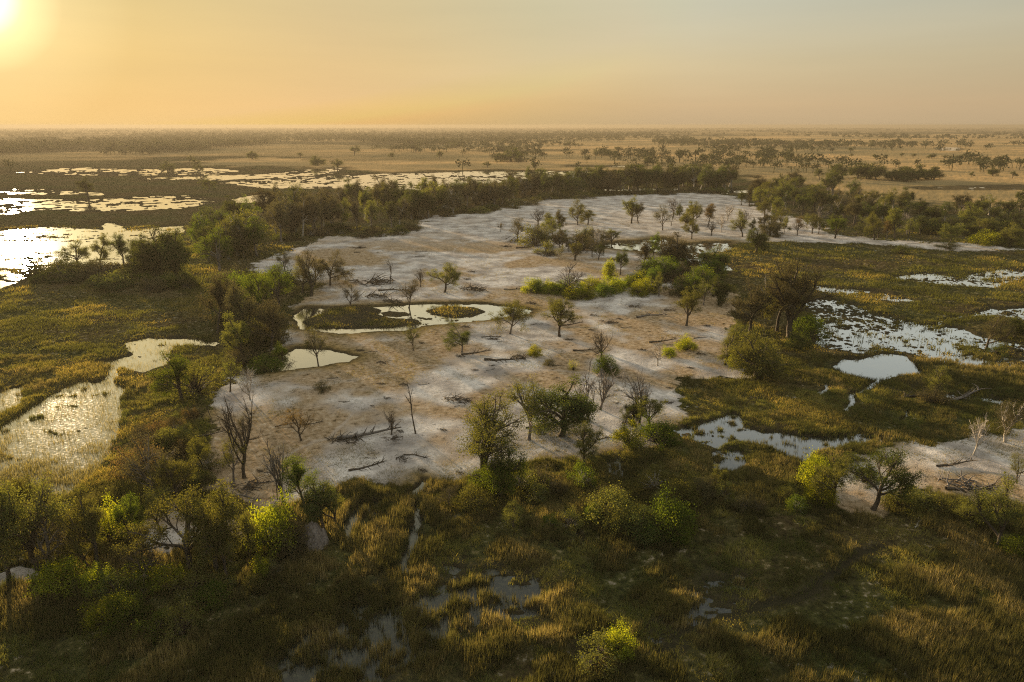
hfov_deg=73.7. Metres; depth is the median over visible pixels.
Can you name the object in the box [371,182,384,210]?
leafy tree
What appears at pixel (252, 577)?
bush
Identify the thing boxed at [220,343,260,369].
bush
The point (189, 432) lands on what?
bush
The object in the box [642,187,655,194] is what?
bush
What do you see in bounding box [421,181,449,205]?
leafy tree
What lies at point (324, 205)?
leafy tree
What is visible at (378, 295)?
brush heap
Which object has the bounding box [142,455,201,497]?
leafy tree
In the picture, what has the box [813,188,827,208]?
leafy tree
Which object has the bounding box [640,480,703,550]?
bush
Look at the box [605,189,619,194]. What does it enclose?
bush
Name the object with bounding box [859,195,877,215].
leafy tree
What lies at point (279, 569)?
bush
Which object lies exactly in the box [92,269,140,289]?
bush
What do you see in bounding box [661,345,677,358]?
bush
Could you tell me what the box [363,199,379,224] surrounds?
leafy tree
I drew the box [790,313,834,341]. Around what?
bush
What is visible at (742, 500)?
bush
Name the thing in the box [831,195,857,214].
leafy tree
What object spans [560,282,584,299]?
bush
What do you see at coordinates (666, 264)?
leafy tree
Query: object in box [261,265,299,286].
bush
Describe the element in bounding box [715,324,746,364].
leafy tree
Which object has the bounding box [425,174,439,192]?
leafy tree
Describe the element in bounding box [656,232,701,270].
leafy tree
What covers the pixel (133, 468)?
sparse tree
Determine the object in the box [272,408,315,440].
sparse tree
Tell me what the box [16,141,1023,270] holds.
belt woodland
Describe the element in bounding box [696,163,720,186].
leafy tree
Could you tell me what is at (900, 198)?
leafy tree
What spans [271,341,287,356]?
bush
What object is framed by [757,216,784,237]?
leafy tree
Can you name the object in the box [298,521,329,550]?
termite mound
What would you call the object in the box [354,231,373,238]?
bush
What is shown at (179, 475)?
bush
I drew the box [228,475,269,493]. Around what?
brush heap
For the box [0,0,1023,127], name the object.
sky
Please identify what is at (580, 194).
bush
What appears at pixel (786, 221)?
leafy tree
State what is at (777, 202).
leafy tree
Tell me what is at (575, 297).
bush
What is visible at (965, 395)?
fallen log
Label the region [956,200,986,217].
leafy tree
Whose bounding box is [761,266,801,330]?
leafy tree
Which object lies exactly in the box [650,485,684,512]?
bush
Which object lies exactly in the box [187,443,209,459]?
bush
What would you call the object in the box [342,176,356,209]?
leafy tree
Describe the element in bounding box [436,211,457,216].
bush
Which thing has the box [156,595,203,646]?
bush
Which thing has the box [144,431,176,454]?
bush
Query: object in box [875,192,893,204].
leafy tree
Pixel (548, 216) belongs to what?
leafy tree
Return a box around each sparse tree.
[12,491,88,563]
[115,430,183,501]
[217,431,249,481]
[219,356,244,391]
[236,415,250,436]
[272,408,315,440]
[275,248,293,268]
[303,326,330,365]
[338,283,362,305]
[396,278,419,307]
[403,325,420,350]
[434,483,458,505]
[508,216,529,236]
[531,222,547,232]
[541,228,553,241]
[553,245,563,259]
[569,246,582,259]
[583,234,593,252]
[586,237,598,256]
[600,232,611,245]
[600,237,610,252]
[653,205,674,229]
[693,278,715,304]
[769,206,791,229]
[791,215,805,234]
[801,211,811,226]
[861,215,875,226]
[1008,452,1023,482]
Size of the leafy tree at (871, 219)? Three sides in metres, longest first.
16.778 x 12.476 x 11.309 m
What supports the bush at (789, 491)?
on the ground at (436, 414)
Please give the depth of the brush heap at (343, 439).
134.60 m
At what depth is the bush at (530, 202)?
532.58 m
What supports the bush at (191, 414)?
on the ground at (436, 414)
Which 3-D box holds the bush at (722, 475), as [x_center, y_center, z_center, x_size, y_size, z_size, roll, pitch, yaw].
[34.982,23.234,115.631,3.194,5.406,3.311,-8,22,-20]
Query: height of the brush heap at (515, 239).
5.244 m
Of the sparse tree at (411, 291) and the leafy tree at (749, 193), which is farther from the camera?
the leafy tree at (749, 193)
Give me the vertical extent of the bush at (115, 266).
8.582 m
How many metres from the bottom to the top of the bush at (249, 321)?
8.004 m
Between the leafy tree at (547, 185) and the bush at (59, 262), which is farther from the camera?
the leafy tree at (547, 185)
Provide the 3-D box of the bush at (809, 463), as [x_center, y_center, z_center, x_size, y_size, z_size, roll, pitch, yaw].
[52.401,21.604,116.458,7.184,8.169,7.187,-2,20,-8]
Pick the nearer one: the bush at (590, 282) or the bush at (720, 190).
the bush at (590, 282)
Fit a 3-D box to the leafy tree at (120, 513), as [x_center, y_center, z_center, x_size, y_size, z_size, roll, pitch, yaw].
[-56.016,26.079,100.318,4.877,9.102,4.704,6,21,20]
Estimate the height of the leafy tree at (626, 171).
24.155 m
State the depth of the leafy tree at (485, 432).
114.52 m
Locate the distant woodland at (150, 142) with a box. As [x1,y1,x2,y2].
[0,127,1023,172]
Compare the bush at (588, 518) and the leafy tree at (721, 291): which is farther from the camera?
the leafy tree at (721, 291)
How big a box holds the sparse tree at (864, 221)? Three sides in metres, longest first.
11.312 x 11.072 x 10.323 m
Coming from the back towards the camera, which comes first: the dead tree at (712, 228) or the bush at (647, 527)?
the dead tree at (712, 228)
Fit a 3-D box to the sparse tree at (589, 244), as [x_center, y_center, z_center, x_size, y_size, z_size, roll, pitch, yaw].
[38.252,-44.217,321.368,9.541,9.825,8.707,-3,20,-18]
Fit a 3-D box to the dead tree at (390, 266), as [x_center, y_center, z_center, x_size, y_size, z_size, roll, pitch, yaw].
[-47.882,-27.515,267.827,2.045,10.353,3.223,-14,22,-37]
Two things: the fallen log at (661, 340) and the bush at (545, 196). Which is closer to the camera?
the fallen log at (661, 340)
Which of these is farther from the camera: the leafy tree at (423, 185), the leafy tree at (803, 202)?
the leafy tree at (423, 185)
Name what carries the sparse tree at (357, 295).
on the ground at (436, 414)
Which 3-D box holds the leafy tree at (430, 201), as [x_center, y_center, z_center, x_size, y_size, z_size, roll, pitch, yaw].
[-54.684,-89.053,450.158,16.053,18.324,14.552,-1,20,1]
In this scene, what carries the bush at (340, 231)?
on the ground at (436, 414)
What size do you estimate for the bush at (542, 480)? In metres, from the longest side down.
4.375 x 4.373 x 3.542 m
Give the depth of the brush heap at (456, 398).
154.31 m
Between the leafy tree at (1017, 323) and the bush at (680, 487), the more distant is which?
the leafy tree at (1017, 323)
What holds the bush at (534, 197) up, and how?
on the ground at (436, 414)
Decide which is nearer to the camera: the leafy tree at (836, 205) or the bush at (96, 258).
the bush at (96, 258)
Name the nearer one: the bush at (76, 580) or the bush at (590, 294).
the bush at (76, 580)
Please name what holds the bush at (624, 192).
on the ground at (436, 414)
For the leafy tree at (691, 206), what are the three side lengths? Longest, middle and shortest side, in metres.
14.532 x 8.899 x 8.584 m
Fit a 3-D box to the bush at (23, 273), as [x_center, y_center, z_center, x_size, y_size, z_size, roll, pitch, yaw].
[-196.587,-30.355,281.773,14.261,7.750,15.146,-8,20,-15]
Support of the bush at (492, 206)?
on the ground at (436, 414)
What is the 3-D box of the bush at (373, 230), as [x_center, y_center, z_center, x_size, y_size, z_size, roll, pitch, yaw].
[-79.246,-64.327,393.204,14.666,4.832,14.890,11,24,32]
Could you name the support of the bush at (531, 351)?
on the ground at (436, 414)
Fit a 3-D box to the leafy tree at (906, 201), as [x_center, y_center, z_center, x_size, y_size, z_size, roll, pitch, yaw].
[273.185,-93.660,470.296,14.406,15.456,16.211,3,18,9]
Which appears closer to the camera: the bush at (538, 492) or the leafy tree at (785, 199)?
the bush at (538, 492)
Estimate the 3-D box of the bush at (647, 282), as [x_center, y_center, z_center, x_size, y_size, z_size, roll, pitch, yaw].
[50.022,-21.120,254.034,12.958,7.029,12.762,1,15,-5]
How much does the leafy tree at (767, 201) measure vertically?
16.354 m
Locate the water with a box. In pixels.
[0,147,1023,681]
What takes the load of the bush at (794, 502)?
on the ground at (436, 414)
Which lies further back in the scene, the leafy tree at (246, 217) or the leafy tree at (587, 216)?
the leafy tree at (587, 216)
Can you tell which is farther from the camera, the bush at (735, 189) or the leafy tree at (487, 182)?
the bush at (735, 189)
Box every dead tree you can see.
[119,535,169,584]
[212,390,264,478]
[237,368,256,399]
[258,437,289,504]
[384,409,395,434]
[387,257,392,283]
[406,383,416,433]
[415,269,424,286]
[530,209,545,223]
[553,261,588,287]
[568,369,597,421]
[591,330,614,354]
[593,226,603,251]
[594,368,618,409]
[618,371,630,386]
[621,370,651,424]
[647,344,663,365]
[667,196,682,215]
[705,221,716,235]
[715,212,724,231]
[724,203,734,220]
[738,210,751,219]
[814,207,830,225]
[872,217,885,237]
[900,210,912,234]
[969,412,990,455]
[990,398,1023,442]
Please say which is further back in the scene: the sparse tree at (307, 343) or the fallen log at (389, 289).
the fallen log at (389, 289)
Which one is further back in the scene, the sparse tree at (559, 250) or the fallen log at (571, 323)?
the sparse tree at (559, 250)
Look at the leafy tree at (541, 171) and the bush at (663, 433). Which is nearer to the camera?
the bush at (663, 433)
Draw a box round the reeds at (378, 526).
[0,352,1023,681]
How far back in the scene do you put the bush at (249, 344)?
188.72 m
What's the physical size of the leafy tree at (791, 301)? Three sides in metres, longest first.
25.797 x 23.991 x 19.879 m
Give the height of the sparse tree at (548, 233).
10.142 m
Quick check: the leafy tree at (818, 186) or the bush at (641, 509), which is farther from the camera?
the leafy tree at (818, 186)
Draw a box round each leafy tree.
[0,470,77,573]
[0,476,22,563]
[0,482,26,581]
[4,474,37,532]
[36,493,74,533]
[48,482,107,569]
[52,239,91,262]
[55,526,110,565]
[74,175,93,198]
[88,233,112,261]
[102,480,230,570]
[107,233,130,264]
[109,490,147,540]
[121,239,142,268]
[125,224,174,272]
[128,233,146,248]
[137,484,175,531]
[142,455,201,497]
[147,349,191,400]
[150,226,196,276]
[180,477,254,574]
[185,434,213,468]
[186,206,227,231]
[186,212,212,252]
[188,210,206,242]
[188,226,235,270]
[190,221,217,260]
[191,508,239,578]
[195,272,234,333]
[199,219,255,259]
[205,206,229,224]
[208,219,220,247]
[212,208,240,227]
[216,210,246,256]
[219,310,250,362]
[220,194,243,217]
[223,278,260,327]
[226,208,276,253]
[228,216,252,256]
[230,507,264,556]
[235,193,261,222]
[237,272,276,318]
[243,214,268,255]
[244,210,262,245]
[246,298,294,351]
[248,186,281,226]
[251,261,294,306]
[262,199,291,241]
[265,192,307,225]
[266,202,276,233]
[272,181,284,198]
[275,180,307,212]
[276,202,303,234]
[279,451,319,504]
[288,186,312,200]
[289,194,313,237]
[291,256,316,292]
[293,247,327,296]
[296,195,322,230]
[296,477,342,529]
[301,193,324,234]
[314,188,334,229]
[314,481,345,523]
[316,187,340,223]
[317,249,356,285]
[327,200,341,223]
[332,197,351,224]
[334,186,349,206]
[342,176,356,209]
[346,199,360,227]
[348,178,363,212]
[357,185,373,218]
[359,190,376,218]
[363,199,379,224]
[370,175,401,208]
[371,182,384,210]
[375,179,401,209]
[377,181,397,205]
[381,201,397,226]
[393,183,407,210]
[394,197,410,223]
[395,190,419,218]
[402,181,419,215]
[414,177,428,191]
[418,192,431,217]
[418,193,437,218]
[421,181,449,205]
[423,189,439,217]
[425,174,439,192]
[427,262,461,292]
[439,186,464,212]
[439,322,472,352]
[441,179,464,191]
[449,178,463,194]
[451,388,530,486]
[460,181,478,205]
[464,177,481,197]
[467,178,479,194]
[470,183,491,204]
[477,183,488,203]
[478,178,499,199]
[481,178,510,203]
[485,183,498,204]
[487,299,534,333]
[499,374,548,440]
[500,170,532,193]
[500,181,514,204]
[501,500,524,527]
[504,175,518,200]
[507,177,521,197]
[514,176,534,196]
[522,175,531,194]
[523,165,535,188]
[523,170,543,194]
[523,373,602,439]
[530,228,545,246]
[534,167,551,191]
[537,216,561,234]
[538,170,552,193]
[540,296,583,336]
[541,177,553,193]
[542,213,553,232]
[550,229,567,250]
[551,171,565,190]
[551,173,568,193]
[553,172,587,195]
[554,209,567,227]
[561,171,588,192]
[562,236,574,251]
[566,198,583,224]
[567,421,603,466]
[569,241,582,260]
[570,167,581,176]
[574,165,600,191]
[575,205,596,224]
[584,171,598,189]
[591,164,608,182]
[593,170,621,193]
[594,229,606,244]
[606,229,620,244]
[607,167,623,190]
[612,171,633,192]
[615,247,629,274]
[619,394,643,426]
[620,166,632,188]
[622,195,640,222]
[623,162,637,188]
[627,163,654,189]
[630,168,641,188]
[632,201,645,222]
[635,240,653,268]
[635,396,667,420]
[636,164,651,182]
[642,170,653,188]
[643,265,661,283]
[649,165,662,188]
[650,231,662,255]
[651,162,662,187]
[651,271,667,296]
[653,257,681,281]
[655,164,683,189]
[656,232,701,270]
[661,166,673,188]
[662,164,675,187]
[662,265,678,282]
[670,286,703,325]
[672,166,692,189]
[672,262,691,281]
[672,265,705,298]
[677,164,692,186]
[680,219,699,238]
[685,200,698,215]
[687,164,702,186]
[688,164,700,186]
[689,201,704,222]
[689,268,715,293]
[695,243,730,270]
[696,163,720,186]
[697,167,719,188]
[698,169,708,188]
[703,203,717,226]
[707,276,733,307]
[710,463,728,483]
[711,168,727,188]
[712,262,724,275]
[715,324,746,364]
[717,163,731,189]
[724,165,739,189]
[724,277,775,334]
[724,319,751,346]
[727,209,748,236]
[729,164,740,186]
[744,227,771,254]
[746,185,758,205]
[750,175,767,192]
[752,186,768,207]
[755,194,773,214]
[757,210,770,224]
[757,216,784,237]
[758,177,778,190]
[760,255,846,337]
[761,191,776,211]
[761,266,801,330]
[766,186,781,204]
[771,197,784,211]
[773,179,795,197]
[778,174,794,187]
[779,190,792,209]
[780,216,791,234]
[786,168,803,186]
[795,187,808,206]
[797,192,814,214]
[806,188,827,212]
[806,213,822,233]
[808,182,825,195]
[808,449,853,503]
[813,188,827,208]
[821,174,837,190]
[821,196,846,217]
[822,191,838,210]
[824,170,846,194]
[827,216,848,238]
[829,444,925,510]
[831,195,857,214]
[833,188,846,203]
[843,178,861,201]
[843,196,863,224]
[844,185,856,198]
[852,184,863,201]
[854,191,869,203]
[858,202,871,220]
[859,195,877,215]
[862,210,884,239]
[864,191,877,206]
[873,201,887,218]
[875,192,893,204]
[877,196,891,217]
[883,220,893,238]
[884,207,911,238]
[886,188,899,208]
[894,190,911,208]
[898,194,921,211]
[899,187,915,202]
[905,217,918,237]
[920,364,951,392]
[938,222,967,244]
[939,201,957,220]
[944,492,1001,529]
[951,193,973,213]
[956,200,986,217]
[961,468,1023,550]
[973,217,1002,230]
[980,195,1005,213]
[981,312,1018,349]
[993,316,1023,337]
[995,222,1023,246]
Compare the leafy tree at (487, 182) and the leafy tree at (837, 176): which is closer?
the leafy tree at (487, 182)
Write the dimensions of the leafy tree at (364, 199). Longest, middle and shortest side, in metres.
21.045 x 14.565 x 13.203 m
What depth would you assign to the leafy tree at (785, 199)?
500.46 m
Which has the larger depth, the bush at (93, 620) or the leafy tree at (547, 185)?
the leafy tree at (547, 185)
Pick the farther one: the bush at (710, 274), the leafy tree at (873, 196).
the leafy tree at (873, 196)
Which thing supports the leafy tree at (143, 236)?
on the ground at (436, 414)
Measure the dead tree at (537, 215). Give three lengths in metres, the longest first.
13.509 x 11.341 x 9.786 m
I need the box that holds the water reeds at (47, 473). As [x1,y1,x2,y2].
[0,335,183,493]
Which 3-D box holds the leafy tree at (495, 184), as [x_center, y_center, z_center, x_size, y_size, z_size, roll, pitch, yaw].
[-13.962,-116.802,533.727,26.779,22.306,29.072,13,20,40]
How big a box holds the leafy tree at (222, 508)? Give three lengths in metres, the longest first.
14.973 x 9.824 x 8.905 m
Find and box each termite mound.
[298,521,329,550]
[597,367,603,377]
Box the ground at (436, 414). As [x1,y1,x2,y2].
[0,128,1023,681]
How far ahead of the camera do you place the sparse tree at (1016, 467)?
118.25 m
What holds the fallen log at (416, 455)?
on the ground at (436, 414)
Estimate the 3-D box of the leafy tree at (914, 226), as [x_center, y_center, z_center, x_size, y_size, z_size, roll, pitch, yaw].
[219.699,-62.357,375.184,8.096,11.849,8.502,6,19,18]
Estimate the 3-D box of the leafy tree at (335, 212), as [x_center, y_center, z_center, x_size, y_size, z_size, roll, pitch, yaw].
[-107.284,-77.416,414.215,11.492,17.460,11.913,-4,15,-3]
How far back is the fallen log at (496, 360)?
180.96 m
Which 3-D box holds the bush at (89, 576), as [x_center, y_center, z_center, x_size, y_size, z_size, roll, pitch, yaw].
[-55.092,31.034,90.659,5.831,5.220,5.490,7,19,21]
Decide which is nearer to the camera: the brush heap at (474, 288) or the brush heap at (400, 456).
the brush heap at (400, 456)
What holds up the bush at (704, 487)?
on the ground at (436, 414)
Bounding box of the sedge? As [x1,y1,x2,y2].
[0,386,1023,681]
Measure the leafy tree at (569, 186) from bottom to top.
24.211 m
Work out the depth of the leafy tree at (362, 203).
448.93 m
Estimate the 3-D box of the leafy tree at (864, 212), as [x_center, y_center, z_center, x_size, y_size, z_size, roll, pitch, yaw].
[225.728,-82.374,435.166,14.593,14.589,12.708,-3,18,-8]
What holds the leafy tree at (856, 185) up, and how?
on the ground at (436, 414)
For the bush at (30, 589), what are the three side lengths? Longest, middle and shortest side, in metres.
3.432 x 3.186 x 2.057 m
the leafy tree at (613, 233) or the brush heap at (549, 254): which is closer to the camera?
the brush heap at (549, 254)
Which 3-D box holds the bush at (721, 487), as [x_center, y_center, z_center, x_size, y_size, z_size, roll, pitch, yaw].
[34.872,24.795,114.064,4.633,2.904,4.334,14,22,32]
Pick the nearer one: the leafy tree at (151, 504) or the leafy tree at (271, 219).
the leafy tree at (151, 504)
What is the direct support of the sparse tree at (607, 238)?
on the ground at (436, 414)
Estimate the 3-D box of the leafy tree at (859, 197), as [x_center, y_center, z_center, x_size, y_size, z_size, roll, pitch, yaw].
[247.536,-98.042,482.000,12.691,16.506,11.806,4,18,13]
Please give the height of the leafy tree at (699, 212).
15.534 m
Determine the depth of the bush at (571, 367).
173.92 m
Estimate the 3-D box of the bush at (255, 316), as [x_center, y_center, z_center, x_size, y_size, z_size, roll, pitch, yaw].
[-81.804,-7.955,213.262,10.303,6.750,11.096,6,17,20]
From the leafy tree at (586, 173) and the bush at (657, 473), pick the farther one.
the leafy tree at (586, 173)
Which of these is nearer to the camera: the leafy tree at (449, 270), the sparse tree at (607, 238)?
the leafy tree at (449, 270)
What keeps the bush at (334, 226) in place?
on the ground at (436, 414)
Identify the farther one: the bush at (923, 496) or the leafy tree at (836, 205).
the leafy tree at (836, 205)
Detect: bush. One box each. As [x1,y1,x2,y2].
[0,572,18,591]
[16,260,48,279]
[20,549,96,602]
[24,577,43,593]
[27,272,48,283]
[30,255,72,278]
[36,259,86,280]
[44,266,84,284]
[58,265,95,283]
[61,574,91,595]
[73,587,138,640]
[75,257,107,271]
[76,258,110,275]
[78,559,119,598]
[79,565,151,609]
[81,273,114,288]
[84,258,128,280]
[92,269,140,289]
[93,271,131,291]
[93,586,151,637]
[96,490,132,543]
[103,440,166,483]
[104,265,139,279]
[114,558,162,593]
[117,573,141,594]
[127,420,153,443]
[131,416,170,444]
[135,431,162,449]
[138,560,193,598]
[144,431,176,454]
[149,423,196,454]
[152,458,186,483]
[156,562,233,611]
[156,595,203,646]
[159,414,187,431]
[166,459,199,486]
[169,434,192,457]
[170,357,228,404]
[172,275,201,290]
[173,269,192,277]
[173,427,194,444]
[174,423,192,432]
[175,427,212,458]
[178,405,200,419]
[184,471,210,490]
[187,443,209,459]
[187,445,225,474]
[188,578,234,615]
[197,468,218,488]
[198,269,269,304]
[198,286,247,319]
[206,263,246,290]
[212,306,236,327]
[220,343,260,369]
[231,312,264,327]
[233,293,270,316]
[235,318,276,352]
[237,265,277,291]
[237,308,262,323]
[241,574,264,593]
[242,486,305,559]
[245,320,293,347]
[245,353,285,375]
[247,551,275,579]
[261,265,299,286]
[261,558,283,579]
[262,510,314,562]
[270,233,290,240]
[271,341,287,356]
[282,233,300,241]
[300,226,322,235]
[312,379,332,394]
[315,228,335,236]
[321,222,349,232]
[333,228,349,234]
[334,222,362,231]
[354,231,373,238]
[362,225,385,233]
[374,230,386,236]
[385,225,410,235]
[402,223,422,231]
[426,205,452,213]
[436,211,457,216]
[451,479,501,518]
[454,205,467,212]
[459,205,474,210]
[464,205,492,213]
[466,437,532,497]
[483,204,500,210]
[503,202,523,208]
[505,467,537,494]
[511,221,553,247]
[518,197,540,205]
[520,275,542,293]
[521,462,571,496]
[521,474,549,504]
[526,344,543,357]
[529,278,546,293]
[530,196,543,201]
[532,191,563,199]
[532,239,555,253]
[532,472,550,486]
[539,282,559,295]
[539,511,559,530]
[540,356,556,367]
[542,278,558,293]
[548,190,567,198]
[549,504,584,533]
[551,479,569,494]
[553,275,585,296]
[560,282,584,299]
[563,456,599,490]
[564,189,584,196]
[565,230,598,252]
[566,286,592,300]
[567,360,579,370]
[570,191,594,198]
[570,621,633,681]
[574,223,597,240]
[578,480,642,530]
[579,285,598,300]
[580,276,598,290]
[583,503,604,524]
[585,187,607,194]
[591,280,615,297]
[591,350,620,377]
[591,483,630,507]
[595,272,631,294]
[599,257,619,280]
[601,503,646,537]
[601,620,640,666]
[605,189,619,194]
[608,415,648,450]
[608,501,670,550]
[616,189,633,194]
[620,268,646,286]
[623,274,633,287]
[624,279,653,297]
[625,188,643,193]
[625,506,657,533]
[630,276,661,294]
[631,460,676,493]
[633,412,683,452]
[635,252,674,281]
[636,518,661,545]
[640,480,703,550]
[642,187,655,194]
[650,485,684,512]
[654,187,678,194]
[656,468,705,509]
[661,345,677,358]
[664,255,688,279]
[666,272,693,297]
[673,332,699,350]
[679,209,692,222]
[685,186,695,190]
[685,473,722,503]
[690,263,720,286]
[691,187,715,193]
[702,252,728,279]
[707,185,731,193]
[709,480,731,499]
[713,480,737,504]
[723,328,798,383]
[724,354,741,367]
[726,186,738,191]
[731,491,755,513]
[745,496,769,513]
[776,482,802,502]
[781,325,814,351]
[784,494,812,515]
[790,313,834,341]
[792,445,832,492]
[801,474,842,508]
[850,460,879,489]
[880,486,925,515]
[890,243,912,254]
[908,485,944,515]
[909,384,959,405]
[922,489,964,524]
[933,242,965,250]
[964,228,1012,245]
[986,343,1009,356]
[988,530,1023,563]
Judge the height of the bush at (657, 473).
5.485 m
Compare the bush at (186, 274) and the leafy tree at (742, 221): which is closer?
the bush at (186, 274)
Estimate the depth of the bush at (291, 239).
367.07 m
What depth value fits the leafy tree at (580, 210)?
420.09 m
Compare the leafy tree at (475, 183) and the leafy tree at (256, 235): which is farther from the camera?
the leafy tree at (475, 183)
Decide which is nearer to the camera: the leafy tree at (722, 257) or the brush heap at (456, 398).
the brush heap at (456, 398)
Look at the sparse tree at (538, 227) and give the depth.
364.98 m
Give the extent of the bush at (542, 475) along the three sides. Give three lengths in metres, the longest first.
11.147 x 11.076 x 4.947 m
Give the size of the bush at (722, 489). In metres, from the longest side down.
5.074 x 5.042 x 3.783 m
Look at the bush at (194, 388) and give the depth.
157.95 m
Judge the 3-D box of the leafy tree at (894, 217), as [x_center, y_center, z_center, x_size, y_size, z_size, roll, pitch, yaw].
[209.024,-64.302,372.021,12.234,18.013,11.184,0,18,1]
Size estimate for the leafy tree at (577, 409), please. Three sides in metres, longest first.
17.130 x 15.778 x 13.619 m
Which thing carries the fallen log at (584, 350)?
on the ground at (436, 414)
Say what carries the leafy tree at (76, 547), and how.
on the ground at (436, 414)
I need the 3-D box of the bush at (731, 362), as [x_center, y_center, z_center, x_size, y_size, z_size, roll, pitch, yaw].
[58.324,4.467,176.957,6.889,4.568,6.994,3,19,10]
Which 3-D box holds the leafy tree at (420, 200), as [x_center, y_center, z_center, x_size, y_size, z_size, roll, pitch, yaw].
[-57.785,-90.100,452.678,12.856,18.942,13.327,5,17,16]
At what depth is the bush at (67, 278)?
268.20 m
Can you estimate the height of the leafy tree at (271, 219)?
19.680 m
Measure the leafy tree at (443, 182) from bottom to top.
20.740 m
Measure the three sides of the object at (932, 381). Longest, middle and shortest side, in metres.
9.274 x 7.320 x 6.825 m
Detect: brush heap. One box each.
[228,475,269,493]
[325,431,365,444]
[342,273,394,286]
[361,289,394,297]
[382,295,403,304]
[384,434,403,441]
[395,454,411,462]
[444,392,472,405]
[458,283,489,292]
[506,236,529,242]
[510,352,533,359]
[537,250,559,256]
[602,319,618,323]
[931,469,1004,494]
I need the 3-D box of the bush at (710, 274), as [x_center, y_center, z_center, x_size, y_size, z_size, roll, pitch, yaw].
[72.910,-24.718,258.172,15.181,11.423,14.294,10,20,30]
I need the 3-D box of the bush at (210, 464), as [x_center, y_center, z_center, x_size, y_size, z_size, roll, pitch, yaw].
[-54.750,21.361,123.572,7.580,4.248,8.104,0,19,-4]
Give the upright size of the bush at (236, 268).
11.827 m
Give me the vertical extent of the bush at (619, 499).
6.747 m
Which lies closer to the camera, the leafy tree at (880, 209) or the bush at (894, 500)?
the bush at (894, 500)
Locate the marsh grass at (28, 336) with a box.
[0,224,1023,516]
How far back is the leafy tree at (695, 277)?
246.58 m
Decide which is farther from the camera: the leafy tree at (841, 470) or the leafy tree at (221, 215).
the leafy tree at (221, 215)
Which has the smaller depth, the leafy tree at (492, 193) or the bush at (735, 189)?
the leafy tree at (492, 193)
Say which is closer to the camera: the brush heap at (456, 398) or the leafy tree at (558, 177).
the brush heap at (456, 398)
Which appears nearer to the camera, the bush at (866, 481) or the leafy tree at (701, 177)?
the bush at (866, 481)
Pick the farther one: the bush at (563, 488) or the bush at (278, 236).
the bush at (278, 236)
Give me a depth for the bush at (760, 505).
109.67 m
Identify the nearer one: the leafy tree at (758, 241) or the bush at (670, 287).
the bush at (670, 287)
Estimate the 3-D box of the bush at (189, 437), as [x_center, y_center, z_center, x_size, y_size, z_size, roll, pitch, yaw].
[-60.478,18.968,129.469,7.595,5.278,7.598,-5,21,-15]
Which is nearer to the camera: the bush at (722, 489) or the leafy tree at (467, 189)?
the bush at (722, 489)
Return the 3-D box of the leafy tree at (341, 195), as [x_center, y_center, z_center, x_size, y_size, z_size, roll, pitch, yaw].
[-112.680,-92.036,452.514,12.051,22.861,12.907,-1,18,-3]
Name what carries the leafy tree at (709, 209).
on the ground at (436, 414)
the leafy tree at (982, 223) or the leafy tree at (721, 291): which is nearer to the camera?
the leafy tree at (721, 291)
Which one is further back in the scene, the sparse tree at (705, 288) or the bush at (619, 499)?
the sparse tree at (705, 288)
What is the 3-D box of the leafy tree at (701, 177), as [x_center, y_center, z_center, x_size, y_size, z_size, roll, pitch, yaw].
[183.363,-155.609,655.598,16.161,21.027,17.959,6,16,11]
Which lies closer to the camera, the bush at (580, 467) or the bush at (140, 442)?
the bush at (580, 467)
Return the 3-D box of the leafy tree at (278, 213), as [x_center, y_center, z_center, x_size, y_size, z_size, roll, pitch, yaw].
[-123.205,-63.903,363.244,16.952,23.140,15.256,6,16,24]
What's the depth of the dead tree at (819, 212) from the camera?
419.26 m
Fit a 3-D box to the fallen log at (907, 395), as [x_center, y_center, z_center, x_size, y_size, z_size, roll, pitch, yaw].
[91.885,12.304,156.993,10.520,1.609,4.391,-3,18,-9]
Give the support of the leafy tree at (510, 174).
on the ground at (436, 414)
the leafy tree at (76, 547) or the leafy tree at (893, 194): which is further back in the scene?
the leafy tree at (893, 194)
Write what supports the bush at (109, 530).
on the ground at (436, 414)
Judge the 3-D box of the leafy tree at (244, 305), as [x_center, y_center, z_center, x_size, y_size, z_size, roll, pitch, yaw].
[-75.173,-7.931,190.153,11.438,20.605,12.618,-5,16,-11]
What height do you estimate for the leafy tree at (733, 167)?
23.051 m
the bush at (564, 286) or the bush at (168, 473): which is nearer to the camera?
the bush at (168, 473)
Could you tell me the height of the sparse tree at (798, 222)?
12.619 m
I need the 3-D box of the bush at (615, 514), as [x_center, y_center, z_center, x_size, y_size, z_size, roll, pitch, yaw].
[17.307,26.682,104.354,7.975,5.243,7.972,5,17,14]
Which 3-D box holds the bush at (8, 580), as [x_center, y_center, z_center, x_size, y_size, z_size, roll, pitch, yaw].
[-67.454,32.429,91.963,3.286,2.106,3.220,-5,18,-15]
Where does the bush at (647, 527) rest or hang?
on the ground at (436, 414)
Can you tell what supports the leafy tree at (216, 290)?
on the ground at (436, 414)
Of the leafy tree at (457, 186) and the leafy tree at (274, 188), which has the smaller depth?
the leafy tree at (274, 188)
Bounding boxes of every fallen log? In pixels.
[200,428,224,436]
[227,491,263,500]
[337,421,400,439]
[348,457,385,470]
[378,286,406,290]
[404,451,428,457]
[461,348,490,354]
[484,351,527,362]
[561,320,582,325]
[573,346,596,351]
[636,311,667,317]
[649,336,675,342]
[899,387,925,398]
[936,456,977,466]
[945,477,1001,494]
[949,383,991,400]
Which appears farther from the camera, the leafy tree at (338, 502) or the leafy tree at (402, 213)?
the leafy tree at (402, 213)
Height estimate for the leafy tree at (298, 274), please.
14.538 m
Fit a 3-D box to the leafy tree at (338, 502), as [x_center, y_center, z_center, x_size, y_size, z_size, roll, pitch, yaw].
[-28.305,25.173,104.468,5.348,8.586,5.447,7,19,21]

